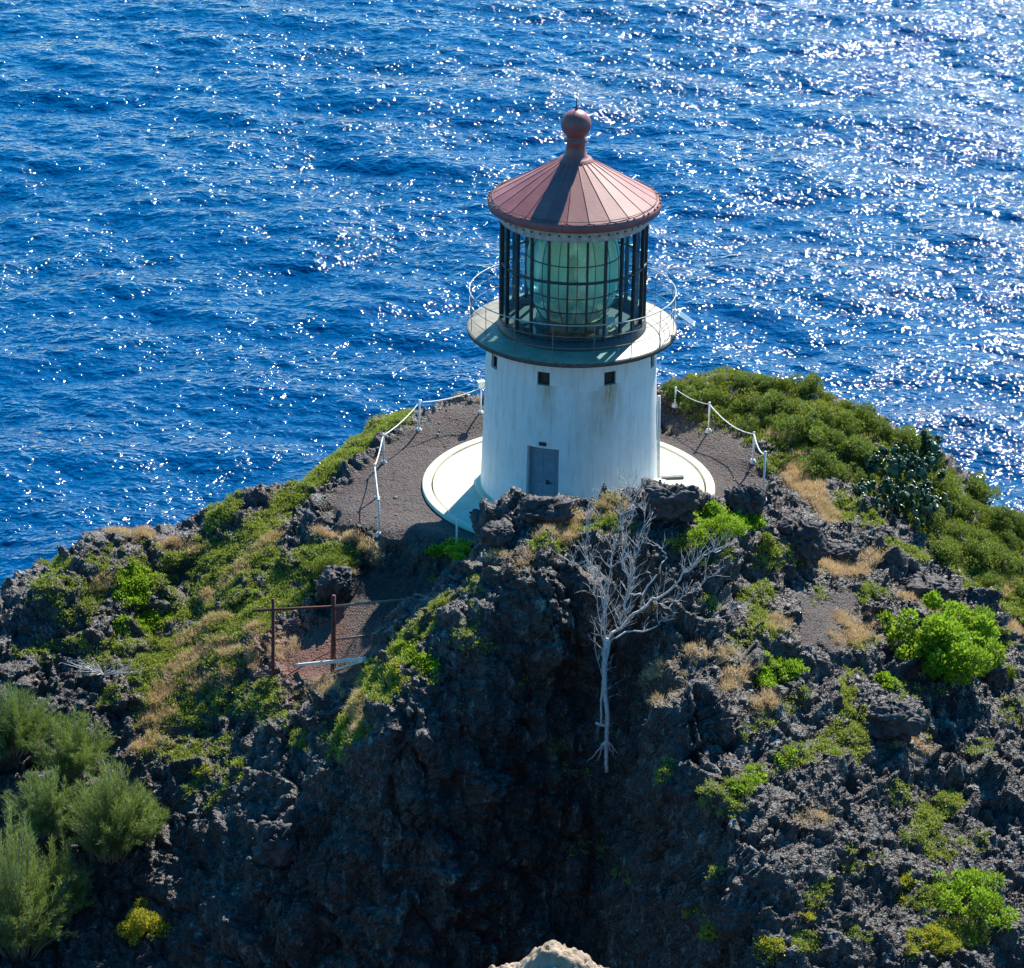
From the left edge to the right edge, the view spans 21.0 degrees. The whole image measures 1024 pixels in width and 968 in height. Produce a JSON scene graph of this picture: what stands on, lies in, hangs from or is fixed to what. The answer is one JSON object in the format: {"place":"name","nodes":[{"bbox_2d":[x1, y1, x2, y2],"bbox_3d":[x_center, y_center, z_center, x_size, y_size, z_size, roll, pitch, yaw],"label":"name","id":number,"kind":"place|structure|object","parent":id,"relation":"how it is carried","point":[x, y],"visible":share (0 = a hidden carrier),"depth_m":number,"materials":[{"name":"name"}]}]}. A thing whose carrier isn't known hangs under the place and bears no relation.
{"place":"outdoors","nodes":[
{"label":"outdoors","id":0,"kind":"place"},
{"bbox_2d":[0,0,1023,586],"bbox_3d":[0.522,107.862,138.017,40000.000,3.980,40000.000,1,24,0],"label":"sea","id":1,"kind":"structure","parent":0,"point":[248,244],"depth_m":488.30,"materials":[{"name":"blue liquid"}]},
{"bbox_2d":[0,372,1023,967],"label":"ground","id":2,"kind":"structure","parent":0,"point":[544,646],"depth_m":77.05,"materials":[{"name":"grey stone"}]},
{"bbox_2d":[0,677,62,760],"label":"feathery shrub","id":3,"kind":"object","parent":2,"relation":"on","point":[18,728],"visible":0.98,"depth_m":82.09,"materials":[{"name":"green plant"}]},
{"bbox_2d":[0,799,78,963],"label":"feathery shrub","id":4,"kind":"object","parent":2,"relation":"on","point":[21,916],"visible":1,"depth_m":77.36,"materials":[{"name":"green plant"}]},
{"bbox_2d":[1,763,84,839],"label":"feathery shrub","id":5,"kind":"object","parent":2,"relation":"on","point":[45,810],"visible":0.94,"depth_m":79.83,"materials":[{"name":"green plant"}]},
{"bbox_2d":[31,831,95,923],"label":"feathery shrub","id":6,"kind":"object","parent":2,"relation":"on","point":[77,890],"visible":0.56,"depth_m":78.80,"materials":[{"name":"green plant"}]},
{"bbox_2d":[25,705,115,780],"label":"feathery shrub","id":7,"kind":"object","parent":2,"relation":"on","point":[74,755],"visible":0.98,"depth_m":81.50,"materials":[{"name":"green plant"}]},
{"bbox_2d":[59,652,142,678],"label":"dead shrub","id":8,"kind":"object","parent":2,"relation":"on","point":[96,672],"visible":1,"depth_m":84.63,"materials":[{"name":"grey wood"}]},
{"bbox_2d":[58,754,161,864],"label":"feathery shrub","id":9,"kind":"object","parent":2,"relation":"on","point":[107,823],"visible":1,"depth_m":79.39,"materials":[{"name":"green plant"}]},
{"bbox_2d":[116,896,172,945],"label":"bush","id":10,"kind":"object","parent":2,"relation":"on","point":[139,923],"visible":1,"depth_m":78.97,"materials":[{"name":"yellow plant"}]},
{"bbox_2d":[123,783,171,846],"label":"feathery shrub","id":11,"kind":"object","parent":2,"relation":"on","point":[160,816],"visible":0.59,"depth_m":80.36,"materials":[{"name":"green plant"}]},
{"bbox_2d":[251,819,297,867],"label":"boulder","id":12,"kind":"object","parent":2,"relation":"on","point":[276,846],"visible":1,"depth_m":76.65,"materials":[{"name":"grey stone"}]},
{"bbox_2d":[302,547,352,579],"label":"bush","id":13,"kind":"object","parent":2,"relation":"on","point":[322,562],"visible":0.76,"depth_m":85.94,"materials":[{"name":"green plant"}]},
{"bbox_2d":[252,594,409,677],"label":"fence","id":14,"kind":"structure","parent":2,"relation":"on","point":[333,606],"depth_m":82.13,"materials":[{"name":"metal"}]},
{"bbox_2d":[296,657,365,666],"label":"board","id":15,"kind":"object","parent":2,"relation":"on","point":[331,661],"visible":1,"depth_m":81.16,"materials":[{"name":"grey wood"}]},
{"bbox_2d":[313,564,354,603],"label":"boulder","id":16,"kind":"object","parent":2,"relation":"on","point":[337,581],"visible":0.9,"depth_m":84.88,"materials":[{"name":"grey stone"}]},
{"bbox_2d":[334,659,367,670],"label":"board","id":17,"kind":"object","parent":2,"relation":"on","point":[350,665],"visible":1,"depth_m":80.74,"materials":[{"name":"grey wood"}]},
{"bbox_2d":[373,388,482,537],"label":"chain fence","id":18,"kind":"object","parent":2,"relation":"on","point":[377,497],"visible":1,"depth_m":91.43,"materials":[{"name":"white metal"}]},
{"bbox_2d":[477,379,484,387],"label":"light box","id":19,"kind":"object","parent":18,"relation":"on","point":[480,383],"visible":0.93,"depth_m":94.24,"materials":[{"name":"white paint"}]},
{"bbox_2d":[455,514,457,543],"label":"rail post","id":20,"kind":"object","parent":2,"relation":"on","point":[456,528],"visible":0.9,"depth_m":85.57,"materials":[{"name":"white metal"}]},
{"bbox_2d":[443,543,471,561],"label":"bush","id":21,"kind":"object","parent":2,"relation":"on","point":[463,549],"visible":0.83,"depth_m":84.52,"materials":[{"name":"green plant"}]},
{"bbox_2d":[110,499,810,795],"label":"leafy ground cover","id":22,"kind":"object","parent":2,"relation":"on","point":[767,674],"visible":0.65,"depth_m":80.00,"materials":[{"name":"green plant"}]},
{"bbox_2d":[478,518,515,547],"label":"boulder","id":23,"kind":"object","parent":2,"relation":"on","point":[500,533],"visible":1,"depth_m":77.83,"materials":[{"name":"grey stone"}]},
{"bbox_2d":[0,369,1023,967],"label":"loose stones","id":24,"kind":"object","parent":2,"relation":"on","point":[688,761],"visible":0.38,"depth_m":77.19,"materials":[{"name":"grey stone"}]},
{"bbox_2d":[10,406,1023,954],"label":"ground cover","id":25,"kind":"object","parent":2,"relation":"on","point":[322,468],"visible":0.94,"depth_m":84.27,"materials":[{"name":"green plant"}]},
{"bbox_2d":[489,940,603,967],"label":"boulder","id":26,"kind":"object","parent":2,"relation":"on","point":[552,954],"visible":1,"depth_m":33.10,"materials":[{"name":"beige stone"}]},
{"bbox_2d":[518,495,576,525],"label":"boulder","id":27,"kind":"object","parent":2,"relation":"on","point":[542,510],"visible":1,"depth_m":77.99,"materials":[{"name":"grey stone"}]},
{"bbox_2d":[87,401,1023,826],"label":"dry grass","id":28,"kind":"structure","parent":2,"relation":"on","point":[797,483],"depth_m":84.26,"materials":[{"name":"beige plant"}]},
{"bbox_2d":[422,94,714,532],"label":"lighthouse","id":29,"kind":"object","parent":2,"relation":"on","point":[572,402],"visible":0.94,"depth_m":86.39,"materials":[{"name":"paint"}]},
{"bbox_2d":[494,355,496,367],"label":"window","id":30,"kind":"structure","parent":29,"relation":"in","point":[495,358],"depth_m":87.20,"materials":[{"name":"glass"}]},
{"bbox_2d":[538,371,549,384],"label":"window","id":31,"kind":"structure","parent":29,"relation":"in","point":[543,377],"depth_m":85.87,"materials":[{"name":"glass"}]},
{"bbox_2d":[530,446,558,496],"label":"door","id":32,"kind":"structure","parent":29,"relation":"in","point":[544,462],"depth_m":87.19,"materials":[{"name":"paint"}]},
{"bbox_2d":[604,371,614,384],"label":"window","id":33,"kind":"structure","parent":29,"relation":"in","point":[609,377],"depth_m":85.98,"materials":[{"name":"glass"}]},
{"bbox_2d":[660,475,683,478],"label":"plank","id":34,"kind":"object","parent":29,"relation":"on","point":[672,477],"visible":0.93,"depth_m":90.44,"materials":[{"name":"white wood"}]},
{"bbox_2d":[675,307,694,326],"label":"solar panel","id":35,"kind":"object","parent":29,"relation":"attached to","point":[686,318],"visible":1,"depth_m":87.09,"materials":[{"name":"white paint"}]},
{"bbox_2d":[186,659,963,965],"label":"yellow ground cover","id":36,"kind":"object","parent":2,"relation":"on","point":[944,932],"visible":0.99,"depth_m":70.26,"materials":[{"name":"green plant"}]},
{"bbox_2d":[550,468,744,772],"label":"dead tree","id":37,"kind":"object","parent":2,"relation":"on","point":[605,651],"visible":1,"depth_m":75.91,"materials":[{"name":"grey wood"}]},
{"bbox_2d":[638,480,699,522],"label":"boulder","id":38,"kind":"object","parent":2,"relation":"on","point":[677,502],"visible":0.96,"depth_m":77.98,"materials":[{"name":"grey stone"}]},
{"bbox_2d":[661,378,687,397],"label":"bush","id":39,"kind":"object","parent":2,"relation":"on","point":[669,389],"visible":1,"depth_m":95.08,"materials":[{"name":"green plant"}]},
{"bbox_2d":[670,382,710,411],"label":"bush","id":40,"kind":"object","parent":2,"relation":"on","point":[693,394],"visible":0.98,"depth_m":94.64,"materials":[{"name":"green plant"}]},
{"bbox_2d":[689,378,706,390],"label":"bush","id":41,"kind":"object","parent":2,"relation":"on","point":[691,380],"visible":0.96,"depth_m":95.65,"materials":[{"name":"green plant"}]},
{"bbox_2d":[686,512,746,548],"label":"bush","id":42,"kind":"object","parent":2,"relation":"on","point":[705,526],"visible":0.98,"depth_m":77.74,"materials":[{"name":"green plant"}]},
{"bbox_2d":[703,383,733,407],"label":"bush","id":43,"kind":"object","parent":2,"relation":"on","point":[714,392],"visible":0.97,"depth_m":94.80,"materials":[{"name":"green plant"}]},
{"bbox_2d":[671,387,766,500],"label":"chain fence","id":44,"kind":"object","parent":2,"relation":"on","point":[708,429],"visible":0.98,"depth_m":91.35,"materials":[{"name":"white metal"}]},
{"bbox_2d":[709,372,732,386],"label":"bush","id":45,"kind":"object","parent":2,"relation":"on","point":[720,378],"visible":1,"depth_m":95.81,"materials":[{"name":"green plant"}]},
{"bbox_2d":[714,404,740,419],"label":"bush","id":46,"kind":"object","parent":2,"relation":"on","point":[728,414],"visible":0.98,"depth_m":94.22,"materials":[{"name":"green plant"}]},
{"bbox_2d":[725,372,755,387],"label":"bush","id":47,"kind":"object","parent":2,"relation":"on","point":[743,380],"visible":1,"depth_m":95.50,"materials":[{"name":"green plant"}]},
{"bbox_2d":[734,395,754,409],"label":"bush","id":48,"kind":"object","parent":2,"relation":"on","point":[744,403],"visible":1,"depth_m":94.46,"materials":[{"name":"green plant"}]},
{"bbox_2d":[724,482,765,515],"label":"boulder","id":49,"kind":"object","parent":2,"relation":"on","point":[751,498],"visible":0.94,"depth_m":80.60,"materials":[{"name":"grey stone"}]},
{"bbox_2d":[735,413,767,432],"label":"bush","id":50,"kind":"object","parent":2,"relation":"on","point":[753,425],"visible":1,"depth_m":93.30,"materials":[{"name":"green plant"}]},
{"bbox_2d":[749,374,779,390],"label":"bush","id":51,"kind":"object","parent":2,"relation":"on","point":[766,381],"visible":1,"depth_m":95.39,"materials":[{"name":"green plant"}]},
{"bbox_2d":[745,388,786,414],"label":"bush","id":52,"kind":"object","parent":2,"relation":"on","point":[767,403],"visible":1,"depth_m":94.01,"materials":[{"name":"green plant"}]},
{"bbox_2d":[758,532,776,551],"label":"bush","id":53,"kind":"object","parent":2,"relation":"on","point":[769,543],"visible":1,"depth_m":79.91,"materials":[{"name":"green plant"}]},
{"bbox_2d":[758,410,795,432],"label":"bush","id":54,"kind":"object","parent":2,"relation":"on","point":[776,420],"visible":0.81,"depth_m":92.89,"materials":[{"name":"green plant"}]},
{"bbox_2d":[771,375,794,389],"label":"bush","id":55,"kind":"object","parent":2,"relation":"on","point":[782,381],"visible":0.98,"depth_m":95.34,"materials":[{"name":"green plant"}]},
{"bbox_2d":[782,452,804,465],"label":"bush","id":56,"kind":"object","parent":2,"relation":"on","point":[786,459],"visible":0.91,"depth_m":91.18,"materials":[{"name":"green plant"}]},
{"bbox_2d":[776,393,811,416],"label":"bush","id":57,"kind":"object","parent":2,"relation":"on","point":[793,405],"visible":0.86,"depth_m":93.86,"materials":[{"name":"green plant"}]},
{"bbox_2d":[777,515,826,567],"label":"boulder","id":58,"kind":"object","parent":2,"relation":"on","point":[806,539],"visible":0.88,"depth_m":81.31,"materials":[{"name":"grey stone"}]},
{"bbox_2d":[775,407,833,446],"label":"bush","id":59,"kind":"object","parent":2,"relation":"on","point":[803,425],"visible":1,"depth_m":92.04,"materials":[{"name":"green plant"}]},
{"bbox_2d":[790,371,825,396],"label":"bush","id":60,"kind":"object","parent":2,"relation":"on","point":[810,383],"visible":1,"depth_m":95.22,"materials":[{"name":"green plant"}]},
{"bbox_2d":[791,397,841,424],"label":"bush","id":61,"kind":"object","parent":2,"relation":"on","point":[823,409],"visible":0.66,"depth_m":93.34,"materials":[{"name":"green plant"}]},
{"bbox_2d":[797,447,845,480],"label":"bush","id":62,"kind":"object","parent":2,"relation":"on","point":[823,462],"visible":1,"depth_m":89.88,"materials":[{"name":"green plant"}]},
{"bbox_2d":[820,392,837,402],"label":"bush","id":63,"kind":"object","parent":2,"relation":"on","point":[828,395],"visible":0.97,"depth_m":95.65,"materials":[{"name":"green plant"}]},
{"bbox_2d":[815,427,852,456],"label":"bush","id":64,"kind":"object","parent":2,"relation":"on","point":[840,436],"visible":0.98,"depth_m":91.83,"materials":[{"name":"green plant"}]},
{"bbox_2d":[827,464,851,482],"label":"bush","id":65,"kind":"object","parent":2,"relation":"on","point":[845,476],"visible":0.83,"depth_m":90.17,"materials":[{"name":"green plant"}]},
{"bbox_2d":[659,365,1023,597],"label":"thicket undergrowth","id":66,"kind":"object","parent":2,"relation":"on","point":[952,518],"visible":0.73,"depth_m":93.02,"materials":[{"name":"green plant"}]},
{"bbox_2d":[822,542,860,563],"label":"boulder","id":67,"kind":"object","parent":2,"relation":"on","point":[841,551],"visible":0.89,"depth_m":84.25,"materials":[{"name":"grey stone"}]},
{"bbox_2d":[822,406,865,436],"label":"bush","id":68,"kind":"object","parent":2,"relation":"on","point":[847,425],"visible":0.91,"depth_m":93.15,"materials":[{"name":"green plant"}]},
{"bbox_2d":[835,399,860,415],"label":"bush","id":69,"kind":"object","parent":2,"relation":"on","point":[848,405],"visible":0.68,"depth_m":94.51,"materials":[{"name":"green plant"}]},
{"bbox_2d":[830,435,874,470],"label":"bush","id":70,"kind":"object","parent":2,"relation":"on","point":[862,448],"visible":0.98,"depth_m":91.51,"materials":[{"name":"green plant"}]},
{"bbox_2d":[848,465,876,482],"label":"bush","id":71,"kind":"object","parent":2,"relation":"on","point":[861,474],"visible":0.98,"depth_m":90.52,"materials":[{"name":"green plant"}]},
{"bbox_2d":[851,398,886,437],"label":"bush","id":72,"kind":"object","parent":2,"relation":"on","point":[869,421],"visible":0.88,"depth_m":94.00,"materials":[{"name":"green plant"}]},
{"bbox_2d":[868,671,902,691],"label":"bush","id":73,"kind":"object","parent":2,"relation":"on","point":[883,678],"visible":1,"depth_m":78.84,"materials":[{"name":"green plant"}]},
{"bbox_2d":[876,421,900,441],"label":"bush","id":74,"kind":"object","parent":2,"relation":"on","point":[887,432],"visible":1,"depth_m":93.93,"materials":[{"name":"green plant"}]},
{"bbox_2d":[862,700,924,742],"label":"boulder","id":75,"kind":"object","parent":2,"relation":"on","point":[900,721],"visible":1,"depth_m":75.85,"materials":[{"name":"grey stone"}]},
{"bbox_2d":[844,443,944,485],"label":"prickly pear","id":76,"kind":"object","parent":2,"relation":"on","point":[897,464],"visible":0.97,"depth_m":90.95,"materials":[{"name":"green plant"}]},
{"bbox_2d":[852,476,950,528],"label":"prickly pear","id":77,"kind":"object","parent":2,"relation":"on","point":[929,502],"visible":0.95,"depth_m":89.23,"materials":[{"name":"green plant"}]},
{"bbox_2d":[887,424,934,454],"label":"bush","id":78,"kind":"object","parent":2,"relation":"on","point":[913,440],"visible":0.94,"depth_m":93.49,"materials":[{"name":"green plant"}]},
{"bbox_2d":[905,430,941,454],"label":"prickly pear","id":79,"kind":"object","parent":2,"relation":"on","point":[930,442],"visible":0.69,"depth_m":93.56,"materials":[{"name":"green plant"}]},
{"bbox_2d":[902,497,948,530],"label":"bush","id":80,"kind":"object","parent":2,"relation":"on","point":[940,518],"visible":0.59,"depth_m":89.57,"materials":[{"name":"green plant"}]},
{"bbox_2d":[897,571,960,609],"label":"boulder","id":81,"kind":"object","parent":2,"relation":"on","point":[919,583],"visible":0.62,"depth_m":84.84,"materials":[{"name":"grey stone"}]},
{"bbox_2d":[919,451,946,468],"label":"bush","id":82,"kind":"object","parent":2,"relation":"on","point":[939,462],"visible":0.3,"depth_m":93.64,"materials":[{"name":"green plant"}]},
{"bbox_2d":[869,585,1006,686],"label":"bush","id":83,"kind":"object","parent":2,"relation":"on","point":[946,635],"visible":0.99,"depth_m":80.41,"materials":[{"name":"green plant"}]},
{"bbox_2d":[916,469,964,505],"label":"bush","id":84,"kind":"object","parent":2,"relation":"on","point":[940,488],"visible":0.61,"depth_m":91.69,"materials":[{"name":"green plant"}]},
{"bbox_2d":[921,535,963,566],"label":"bush","id":85,"kind":"object","parent":2,"relation":"on","point":[940,551],"visible":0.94,"depth_m":88.13,"materials":[{"name":"green plant"}]},
{"bbox_2d":[937,467,963,486],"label":"bush","id":86,"kind":"object","parent":2,"relation":"on","point":[948,472],"visible":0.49,"depth_m":92.97,"materials":[{"name":"green plant"}]},
{"bbox_2d":[941,520,969,538],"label":"bush","id":87,"kind":"object","parent":2,"relation":"on","point":[956,531],"visible":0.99,"depth_m":89.64,"materials":[{"name":"green plant"}]},
{"bbox_2d":[942,492,983,520],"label":"bush","id":88,"kind":"object","parent":2,"relation":"on","point":[962,507],"visible":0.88,"depth_m":91.32,"materials":[{"name":"green plant"}]},
{"bbox_2d":[951,536,998,573],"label":"bush","id":89,"kind":"object","parent":2,"relation":"on","point":[969,550],"visible":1,"depth_m":88.39,"materials":[{"name":"green plant"}]},
{"bbox_2d":[932,867,1020,931],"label":"bush","id":90,"kind":"object","parent":2,"relation":"on","point":[984,898],"visible":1,"depth_m":71.57,"materials":[{"name":"green plant"}]},
{"bbox_2d":[965,526,992,545],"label":"bush","id":91,"kind":"object","parent":2,"relation":"on","point":[981,534],"visible":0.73,"depth_m":90.10,"materials":[{"name":"green plant"}]},
{"bbox_2d":[965,467,1002,507],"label":"bush","id":92,"kind":"object","parent":2,"relation":"on","point":[982,490],"visible":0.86,"depth_m":93.53,"materials":[{"name":"green plant"}]},
{"bbox_2d":[972,570,1006,588],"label":"bush","id":93,"kind":"object","parent":2,"relation":"on","point":[991,581],"visible":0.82,"depth_m":87.35,"materials":[{"name":"green plant"}]},
{"bbox_2d":[978,661,1008,692],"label":"boulder","id":94,"kind":"object","parent":2,"relation":"on","point":[994,679],"visible":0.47,"depth_m":81.86,"materials":[{"name":"grey stone"}]},
{"bbox_2d":[972,538,1018,571],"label":"bush","id":95,"kind":"object","parent":2,"relation":"on","point":[1005,556],"visible":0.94,"depth_m":88.64,"materials":[{"name":"green plant"}]},
{"bbox_2d":[979,504,1016,529],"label":"bush","id":96,"kind":"object","parent":2,"relation":"on","point":[999,514],"visible":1,"depth_m":91.45,"materials":[{"name":"green plant"}]},
{"bbox_2d":[989,528,1023,550],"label":"bush","id":97,"kind":"object","parent":2,"relation":"on","point":[1008,535],"visible":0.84,"depth_m":90.65,"materials":[{"name":"green plant"}]},
{"bbox_2d":[1003,659,1016,680],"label":"bush","id":98,"kind":"object","parent":2,"relation":"on","point":[1011,676],"visible":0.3,"depth_m":82.94,"materials":[{"name":"green plant"}]},
{"bbox_2d":[1000,510,1023,539],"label":"bush","id":99,"kind":"object","parent":2,"relation":"on","point":[1018,527],"visible":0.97,"depth_m":91.33,"materials":[{"name":"green plant"}]},
{"bbox_2d":[1001,578,1023,605],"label":"bush","id":100,"kind":"object","parent":2,"relation":"on","point":[1020,588],"visible":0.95,"depth_m":87.64,"materials":[{"name":"green plant"}]},
{"bbox_2d":[1006,555,1023,577],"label":"bush","id":101,"kind":"object","parent":2,"relation":"on","point":[1020,565],"visible":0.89,"depth_m":89.00,"materials":[{"name":"green plant"}]}
]}

